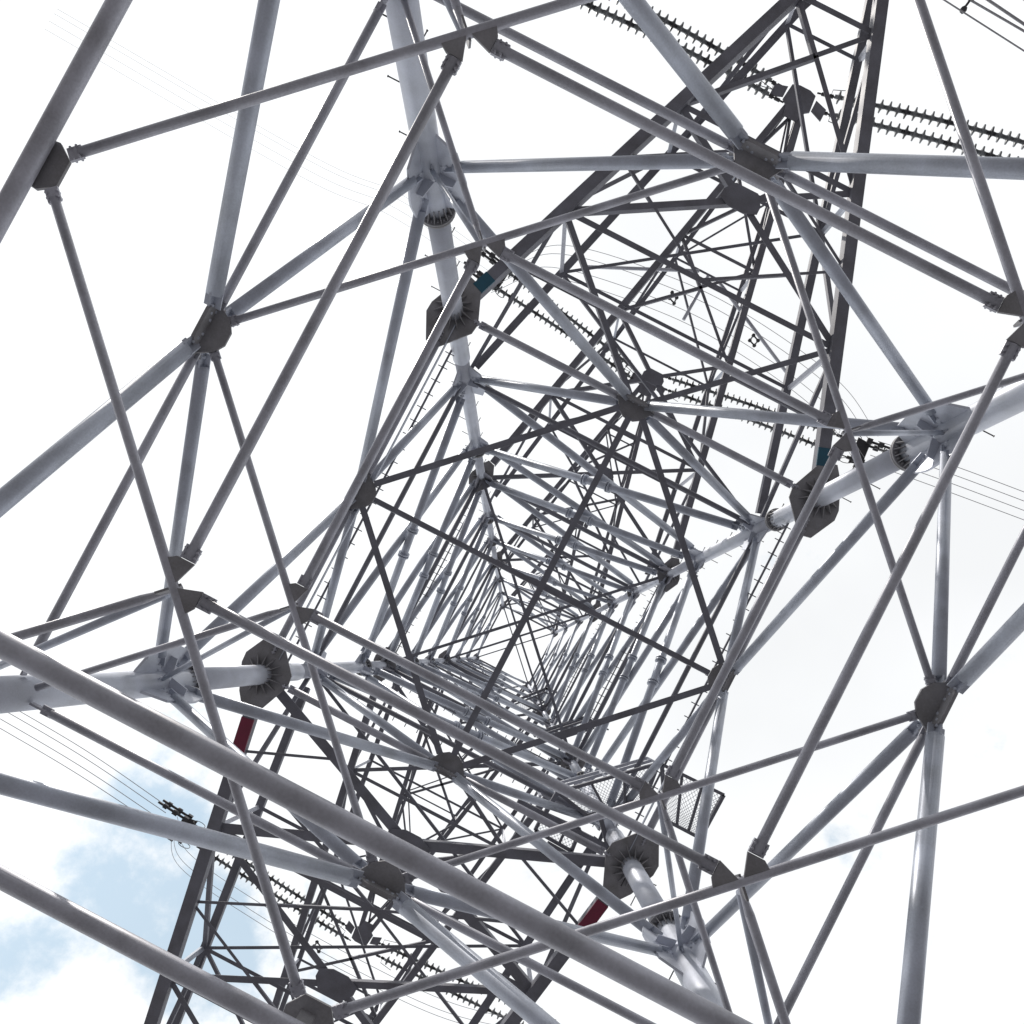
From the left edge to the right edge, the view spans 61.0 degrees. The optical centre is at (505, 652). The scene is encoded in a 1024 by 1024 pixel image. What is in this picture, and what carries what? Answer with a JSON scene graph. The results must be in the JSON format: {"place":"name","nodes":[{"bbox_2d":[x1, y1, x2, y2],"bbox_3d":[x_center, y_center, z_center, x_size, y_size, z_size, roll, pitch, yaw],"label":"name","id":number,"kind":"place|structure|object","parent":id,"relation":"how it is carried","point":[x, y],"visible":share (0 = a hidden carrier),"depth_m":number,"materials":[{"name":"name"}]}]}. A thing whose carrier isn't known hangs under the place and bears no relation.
{"place":"outdoors","nodes":[
{"label":"outdoors","id":0,"kind":"place"},
{"bbox_2d":[0,0,1023,1023],"label":"sky","id":1,"kind":"structure","parent":0,"point":[142,216],"materials":[{"name":"white"}]},
{"bbox_2d":[943,0,1023,51],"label":"conductor wire","id":2,"kind":"object","parent":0,"point":[985,26],"visible":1,"depth_m":12.92,"materials":[{"name":"metal"}]},
{"bbox_2d":[986,0,1023,25],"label":"conductor wire","id":3,"kind":"object","parent":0,"point":[1006,12],"visible":1,"depth_m":12.96,"materials":[{"name":"metal"}]},
{"bbox_3d":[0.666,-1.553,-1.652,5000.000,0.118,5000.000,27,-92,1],"label":"ground","id":4,"kind":"structure","parent":0,"visible":0},
{"bbox_2d":[0,0,1023,1023],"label":"transmission tower","id":5,"kind":"structure","parent":4,"relation":"on","point":[927,435],"depth_m":9.69,"materials":[{"name":"metal"}]},
{"bbox_2d":[197,847,350,940],"bbox_3d":[-8.143,8.198,30.129,6.633,1.284,0.440,35,-92,1],"label":"insulator string","id":6,"kind":"object","parent":5,"relation":"attached to","point":[278,897],"visible":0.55,"depth_m":30.09,"materials":[{"name":"black ceramic"}]},
{"bbox_2d":[227,854,346,926],"bbox_3d":[-8.082,7.892,30.128,6.477,1.299,0.440,36,-92,1],"label":"insulator string","id":7,"kind":"object","parent":5,"relation":"attached to","point":[297,895],"visible":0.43,"depth_m":30.13,"materials":[{"name":"black ceramic"}]},
{"bbox_2d":[158,799,204,848],"bbox_3d":[-11.206,5.807,29.488,1.692,0.789,0.968,36,-92,1],"label":"yoke clamp","id":8,"kind":"object","parent":7,"relation":"attached to","point":[186,818],"visible":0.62,"depth_m":29.53,"materials":[{"name":"black metal"}]},
{"bbox_2d":[0,728,126,805],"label":"conductor wire","id":9,"kind":"object","parent":8,"relation":"attached to","point":[65,766],"visible":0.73,"depth_m":29.00,"materials":[{"name":"metal"}]},
{"bbox_2d":[1,719,150,812],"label":"conductor wire","id":10,"kind":"object","parent":8,"relation":"attached to","point":[77,764],"visible":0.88,"depth_m":29.04,"materials":[{"name":"metal"}]},
{"bbox_2d":[9,713,165,812],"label":"conductor wire","id":11,"kind":"object","parent":8,"relation":"attached to","point":[87,759],"visible":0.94,"depth_m":29.08,"materials":[{"name":"metal"}]},
{"bbox_2d":[21,712,160,801],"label":"conductor wire","id":12,"kind":"object","parent":8,"relation":"attached to","point":[91,754],"visible":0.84,"depth_m":29.09,"materials":[{"name":"metal"}]},
{"bbox_2d":[171,840,457,1022],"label":"conductor wire","id":13,"kind":"object","parent":8,"relation":"attached to","point":[289,941],"visible":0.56,"depth_m":26.93,"materials":[{"name":"metal"}]},
{"bbox_2d":[174,843,488,1023],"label":"conductor wire","id":14,"kind":"object","parent":8,"relation":"attached to","point":[324,953],"visible":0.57,"depth_m":26.94,"materials":[{"name":"metal"}]},
{"bbox_2d":[312,940,320,952],"bbox_3d":[-5.753,9.002,26.627,0.113,0.513,0.332,-41,-91,-1],"label":"wire spacer","id":15,"kind":"object","parent":14,"relation":"attached to","point":[317,942],"visible":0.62,"depth_m":26.43,"materials":[{"name":"black metal"}]},
{"bbox_2d":[177,817,500,1015],"bbox_3d":[-4.820,9.227,27.973,14.686,2.919,0.459,29,-92,1],"label":"conductor wire","id":16,"kind":"object","parent":8,"relation":"attached to","point":[339,949],"visible":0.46,"depth_m":27.02,"materials":[{"name":"metal"}]},
{"bbox_2d":[376,955,523,1023],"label":"insulator string","id":17,"kind":"object","parent":5,"relation":"attached to","point":[459,995],"visible":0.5,"depth_m":29.91,"materials":[{"name":"black ceramic"}]},
{"bbox_2d":[379,940,555,1019],"bbox_3d":[-1.459,11.274,30.071,6.804,1.296,0.440,20,-92,0],"label":"insulator string","id":18,"kind":"object","parent":5,"relation":"attached to","point":[437,969],"visible":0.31,"depth_m":30.13,"materials":[{"name":"black ceramic"}]},
{"bbox_2d":[491,259,630,370],"bbox_3d":[2.161,-11.802,30.678,6.379,1.429,0.440,33,-92,1],"label":"insulator string","id":19,"kind":"object","parent":5,"relation":"attached to","point":[570,318],"visible":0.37,"depth_m":30.63,"materials":[{"name":"black ceramic"}]},
{"bbox_2d":[464,250,507,297],"bbox_3d":[-0.511,-13.232,30.081,1.686,0.820,0.968,33,-92,1],"label":"yoke clamp","id":20,"kind":"object","parent":19,"relation":"attached to","point":[479,274],"visible":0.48,"depth_m":30.13,"materials":[{"name":"black metal"}]},
{"bbox_2d":[45,29,463,263],"bbox_3d":[-7.792,-16.573,29.209,16.340,1.909,0.324,26,-92,0],"label":"conductor wire","id":21,"kind":"object","parent":20,"relation":"attached to","point":[231,137],"visible":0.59,"depth_m":28.91,"materials":[{"name":"metal"}]},
{"bbox_2d":[51,22,486,269],"bbox_3d":[-7.636,-16.834,29.218,16.344,1.909,0.325,26,-92,0],"label":"conductor wire","id":22,"kind":"object","parent":20,"relation":"attached to","point":[254,140],"visible":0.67,"depth_m":28.93,"materials":[{"name":"metal"}]},
{"bbox_2d":[55,14,492,263],"bbox_3d":[-7.479,-17.095,29.226,16.348,1.909,0.326,26,-92,0],"label":"conductor wire","id":23,"kind":"object","parent":20,"relation":"attached to","point":[255,130],"visible":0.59,"depth_m":28.91,"materials":[{"name":"metal"}]},
{"bbox_2d":[61,11,488,254],"bbox_3d":[-7.385,-17.257,29.231,16.350,1.909,0.327,26,-92,0],"label":"conductor wire","id":24,"kind":"object","parent":20,"relation":"attached to","point":[235,112],"visible":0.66,"depth_m":28.78,"materials":[{"name":"metal"}]},
{"bbox_2d":[533,245,866,417],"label":"conductor wire","id":25,"kind":"object","parent":20,"relation":"attached to","point":[720,299],"visible":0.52,"depth_m":27.49,"materials":[{"name":"metal"}]},
{"bbox_2d":[492,282,638,383],"bbox_3d":[2.116,-11.350,30.663,6.378,1.432,0.440,30,-92,1],"label":"insulator string","id":26,"kind":"object","parent":5,"relation":"attached to","point":[547,320],"visible":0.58,"depth_m":30.39,"materials":[{"name":"black ceramic"}]},
{"bbox_2d":[668,290,678,304],"bbox_3d":[5.241,-11.108,27.165,0.113,0.513,0.332,-41,-91,-1],"label":"wire spacer","id":27,"kind":"object","parent":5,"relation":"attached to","point":[672,301],"visible":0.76,"depth_m":27.16,"materials":[{"name":"black metal"}]},
{"bbox_2d":[580,1,783,102],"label":"insulator string","id":28,"kind":"object","parent":5,"relation":"attached to","point":[606,13],"visible":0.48,"depth_m":21.90,"materials":[{"name":"black ceramic"}]},
{"bbox_2d":[608,0,780,89],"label":"insulator string","id":29,"kind":"object","parent":5,"relation":"attached to","point":[694,36],"visible":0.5,"depth_m":22.03,"materials":[{"name":"black ceramic"}]},
{"bbox_2d":[748,333,759,347],"bbox_3d":[7.760,-9.767,27.139,0.113,0.513,0.332,-41,-91,-1],"label":"wire spacer","id":30,"kind":"object","parent":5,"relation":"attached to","point":[752,343],"visible":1,"depth_m":27.13,"materials":[{"name":"black metal"}]},
{"bbox_2d":[665,388,851,458],"bbox_3d":[8.746,-8.103,30.684,7.017,1.303,0.440,24,-92,0],"label":"insulator string","id":31,"kind":"object","parent":5,"relation":"attached to","point":[766,425],"visible":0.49,"depth_m":30.46,"materials":[{"name":"black ceramic"}]},
{"bbox_2d":[841,436,889,467],"bbox_3d":[12.545,-6.832,29.984,1.696,0.767,0.968,23,-92,0],"label":"yoke clamp","id":32,"kind":"object","parent":31,"relation":"attached to","point":[864,446],"visible":0.45,"depth_m":30.01,"materials":[{"name":"black metal"}]},
{"bbox_2d":[491,280,851,456],"bbox_3d":[5.974,-9.744,28.513,14.103,3.047,0.607,26,-92,0],"label":"conductor wire","id":33,"kind":"object","parent":32,"relation":"attached to","point":[690,325],"visible":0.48,"depth_m":27.35,"materials":[{"name":"metal"}]},
{"bbox_2d":[499,267,864,457],"bbox_3d":[6.162,-10.056,28.523,14.111,3.047,0.592,25,-92,0],"label":"conductor wire","id":34,"kind":"object","parent":32,"relation":"attached to","point":[691,313],"visible":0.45,"depth_m":27.34,"materials":[{"name":"metal"}]},
{"bbox_2d":[528,253,867,437],"bbox_3d":[6.413,-10.494,28.537,14.121,3.047,0.574,25,-92,0],"label":"conductor wire","id":35,"kind":"object","parent":32,"relation":"attached to","point":[709,305],"visible":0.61,"depth_m":27.39,"materials":[{"name":"metal"}]},
{"bbox_2d":[870,455,1023,510],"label":"conductor wire","id":36,"kind":"object","parent":32,"relation":"attached to","point":[971,490],"visible":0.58,"depth_m":29.26,"materials":[{"name":"metal"}]},
{"bbox_2d":[875,448,1023,500],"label":"conductor wire","id":37,"kind":"object","parent":32,"relation":"attached to","point":[974,482],"visible":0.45,"depth_m":29.26,"materials":[{"name":"metal"}]},
{"bbox_2d":[878,441,1023,491],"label":"conductor wire","id":38,"kind":"object","parent":32,"relation":"attached to","point":[978,474],"visible":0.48,"depth_m":29.28,"materials":[{"name":"metal"}]},
{"bbox_2d":[895,472,1023,519],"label":"conductor wire","id":39,"kind":"object","parent":32,"relation":"attached to","point":[969,499],"visible":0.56,"depth_m":29.24,"materials":[{"name":"metal"}]},
{"bbox_2d":[666,375,855,440],"bbox_3d":[8.874,-8.737,30.708,7.095,1.296,0.440,23,-92,0],"label":"insulator string","id":40,"kind":"object","parent":5,"relation":"attached to","point":[714,393],"visible":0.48,"depth_m":30.69,"materials":[{"name":"black ceramic"}]},
{"bbox_2d":[817,90,1023,149],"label":"insulator string","id":41,"kind":"object","parent":5,"relation":"attached to","point":[941,119],"visible":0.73,"depth_m":22.03,"materials":[{"name":"black ceramic"}]},
{"bbox_2d":[824,109,1018,156],"bbox_3d":[11.100,-12.904,22.112,6.442,1.104,0.440,21,-92,0],"label":"insulator string","id":42,"kind":"object","parent":5,"relation":"attached to","point":[923,136],"visible":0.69,"depth_m":22.06,"materials":[{"name":"black ceramic"}]},
{"bbox_2d":[970,0,1023,32],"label":"conductor wire","id":43,"kind":"object","parent":5,"relation":"attached to","point":[997,15],"visible":1,"depth_m":12.96,"materials":[{"name":"metal"}]},
{"bbox_2d":[960,0,970,13],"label":"wire spacer","id":44,"kind":"object","parent":43,"relation":"attached to","point":[964,8],"visible":0.78,"depth_m":13.14,"materials":[{"name":"black metal"}]}
]}

